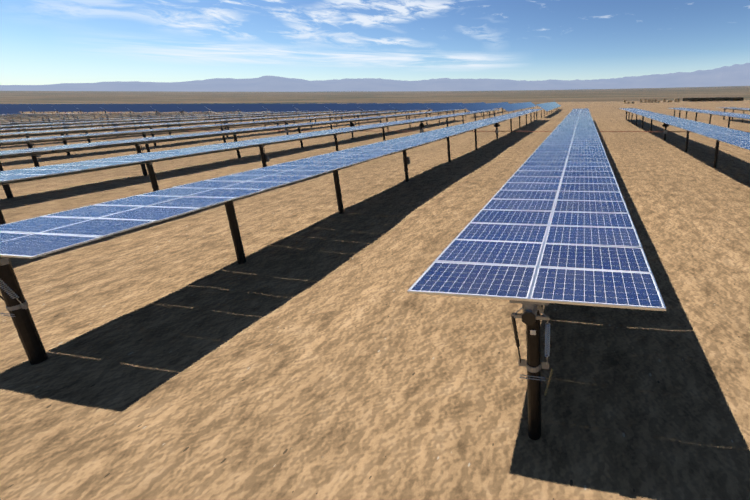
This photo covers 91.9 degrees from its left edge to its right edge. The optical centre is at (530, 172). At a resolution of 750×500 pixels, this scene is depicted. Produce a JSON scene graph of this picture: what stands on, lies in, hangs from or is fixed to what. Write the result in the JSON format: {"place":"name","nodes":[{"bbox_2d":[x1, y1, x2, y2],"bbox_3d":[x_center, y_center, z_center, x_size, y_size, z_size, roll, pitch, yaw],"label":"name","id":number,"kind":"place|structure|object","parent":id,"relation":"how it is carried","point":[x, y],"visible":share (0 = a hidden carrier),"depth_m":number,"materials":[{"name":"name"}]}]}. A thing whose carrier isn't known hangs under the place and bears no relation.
{"place":"outdoors","nodes":[
{"label":"outdoors","id":0,"kind":"place"},
{"bbox_2d":[0,86,749,499],"bbox_3d":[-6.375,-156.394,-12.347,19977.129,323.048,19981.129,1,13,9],"label":"ground","id":1,"kind":"structure","parent":0,"point":[310,348],"depth_m":8.69,"materials":[{"name":"soil"}]},
{"bbox_2d":[8,113,68,119],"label":"tracker row","id":2,"kind":"object","parent":1,"relation":"on","point":[45,114],"visible":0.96,"depth_m":111.66,"materials":[{"name":"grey glass"}]},
{"bbox_2d":[0,113,95,123],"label":"tracker row","id":3,"kind":"object","parent":1,"relation":"on","point":[41,115],"visible":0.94,"depth_m":103.38,"materials":[{"name":"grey glass"}]},
{"bbox_2d":[0,112,122,120],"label":"tracker row","id":4,"kind":"object","parent":1,"relation":"on","point":[121,113],"visible":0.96,"depth_m":100.79,"materials":[{"name":"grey glass"}]},
{"bbox_2d":[3,112,150,125],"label":"tracker row","id":5,"kind":"object","parent":1,"relation":"on","point":[75,115],"visible":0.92,"depth_m":95.44,"materials":[{"name":"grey glass"}]},
{"bbox_2d":[0,112,178,129],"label":"tracker row","id":6,"kind":"object","parent":1,"relation":"on","point":[84,115],"visible":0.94,"depth_m":88.09,"materials":[{"name":"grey glass"}]},
{"bbox_2d":[2,111,214,129],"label":"tracker row","id":7,"kind":"object","parent":1,"relation":"on","point":[100,119],"visible":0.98,"depth_m":84.10,"materials":[{"name":"blue glass"}]},
{"bbox_2d":[0,111,242,134],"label":"tracker row","id":8,"kind":"object","parent":1,"relation":"on","point":[113,117],"visible":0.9,"depth_m":75.44,"materials":[{"name":"blue glass"}]},
{"bbox_2d":[0,111,273,134],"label":"tracker row","id":9,"kind":"object","parent":1,"relation":"on","point":[126,117],"visible":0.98,"depth_m":69.63,"materials":[{"name":"blue glass"}]},
{"bbox_2d":[0,111,307,137],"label":"tracker row","id":10,"kind":"object","parent":1,"relation":"on","point":[40,124],"visible":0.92,"depth_m":62.14,"materials":[{"name":"blue glass"}]},
{"bbox_2d":[0,110,346,142],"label":"tracker row","id":11,"kind":"object","parent":1,"relation":"on","point":[81,126],"visible":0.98,"depth_m":55.26,"materials":[{"name":"blue glass"}]},
{"bbox_2d":[0,110,380,154],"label":"tracker row","id":12,"kind":"object","parent":1,"relation":"on","point":[224,121],"visible":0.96,"depth_m":47.25,"materials":[{"name":"blue glass"}]},
{"bbox_2d":[0,110,415,166],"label":"tracker row","id":13,"kind":"object","parent":1,"relation":"on","point":[28,142],"visible":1,"depth_m":37.68,"materials":[{"name":"blue glass"}]},
{"bbox_2d":[0,109,460,198],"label":"tracker row","id":14,"kind":"object","parent":1,"relation":"on","point":[137,143],"visible":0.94,"depth_m":28.75,"materials":[{"name":"blue glass"}]},
{"bbox_2d":[0,109,499,224],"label":"tracker row","id":15,"kind":"object","parent":1,"relation":"on","point":[36,173],"visible":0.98,"depth_m":19.89,"materials":[{"name":"blue glass"}]},
{"bbox_2d":[0,109,541,364],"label":"tracker row","id":16,"kind":"object","parent":1,"relation":"on","point":[32,238],"visible":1,"depth_m":9.94,"materials":[{"name":"blue glass"}]},
{"bbox_2d":[0,102,560,118],"bbox_3d":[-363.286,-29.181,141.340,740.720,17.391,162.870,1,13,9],"label":"distant solar array","id":17,"kind":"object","parent":1,"relation":"on","point":[6,109],"depth_m":126.90,"materials":[{"name":"blue glass"}]},
{"bbox_2d":[77,130,689,131],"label":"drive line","id":18,"kind":"object","parent":1,"relation":"on","point":[467,131],"depth_m":49.17,"materials":[{"name":"grey metal"}]},
{"bbox_2d":[316,86,748,91],"bbox_3d":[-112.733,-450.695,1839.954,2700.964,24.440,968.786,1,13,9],"label":"distant solar arrays","id":19,"kind":"object","parent":1,"relation":"on","point":[569,89],"visible":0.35,"depth_m":1584.46,"materials":[{"name":"blue"}]},
{"bbox_2d":[407,108,665,439],"bbox_3d":[6.845,-5.935,47.715,4.000,3.671,87.940,1,13,9],"label":"tracker row","id":20,"kind":"object","parent":1,"relation":"on","point":[551,221],"visible":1,"depth_m":6.71,"materials":[{"name":"blue glass"}]},
{"bbox_2d":[544,369,552,395],"bbox_3d":[0.369,4.372,6.822,0.211,0.630,0.037,-6,14,-21],"label":"survey stake","id":21,"kind":"object","parent":1,"relation":"on","point":[548,382],"visible":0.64,"depth_m":6.81,"materials":[{"name":"brown wood"}]},
{"bbox_2d":[623,97,743,103],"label":"laydown yard","id":22,"kind":"structure","parent":1,"relation":"on","point":[701,99],"depth_m":249.36,"materials":[{"name":"cardboard"}]},
{"bbox_2d":[619,108,749,167],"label":"tracker row","id":23,"kind":"object","parent":1,"relation":"on","point":[738,138],"visible":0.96,"depth_m":31.34,"materials":[{"name":"blue glass"}]},
{"bbox_2d":[669,108,749,127],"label":"tracker row","id":24,"kind":"object","parent":1,"relation":"on","point":[735,115],"visible":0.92,"depth_m":59.66,"materials":[{"name":"blue glass"}]},
{"bbox_2d":[716,107,749,121],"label":"tracker row","id":25,"kind":"object","parent":1,"relation":"on","point":[742,109],"visible":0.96,"depth_m":76.89,"materials":[{"name":"grey glass"}]},
{"bbox_2d":[0,63,749,91],"bbox_3d":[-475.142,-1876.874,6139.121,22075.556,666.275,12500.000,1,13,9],"label":"mountains","id":26,"kind":"structure","parent":0,"point":[736,75],"depth_m":6848.81,"materials":[{"name":"stone"}]},
{"bbox_2d":[0,0,749,84],"label":"sky","id":27,"kind":"structure","parent":0,"point":[43,42],"materials":[{"name":"blue"}]}
]}

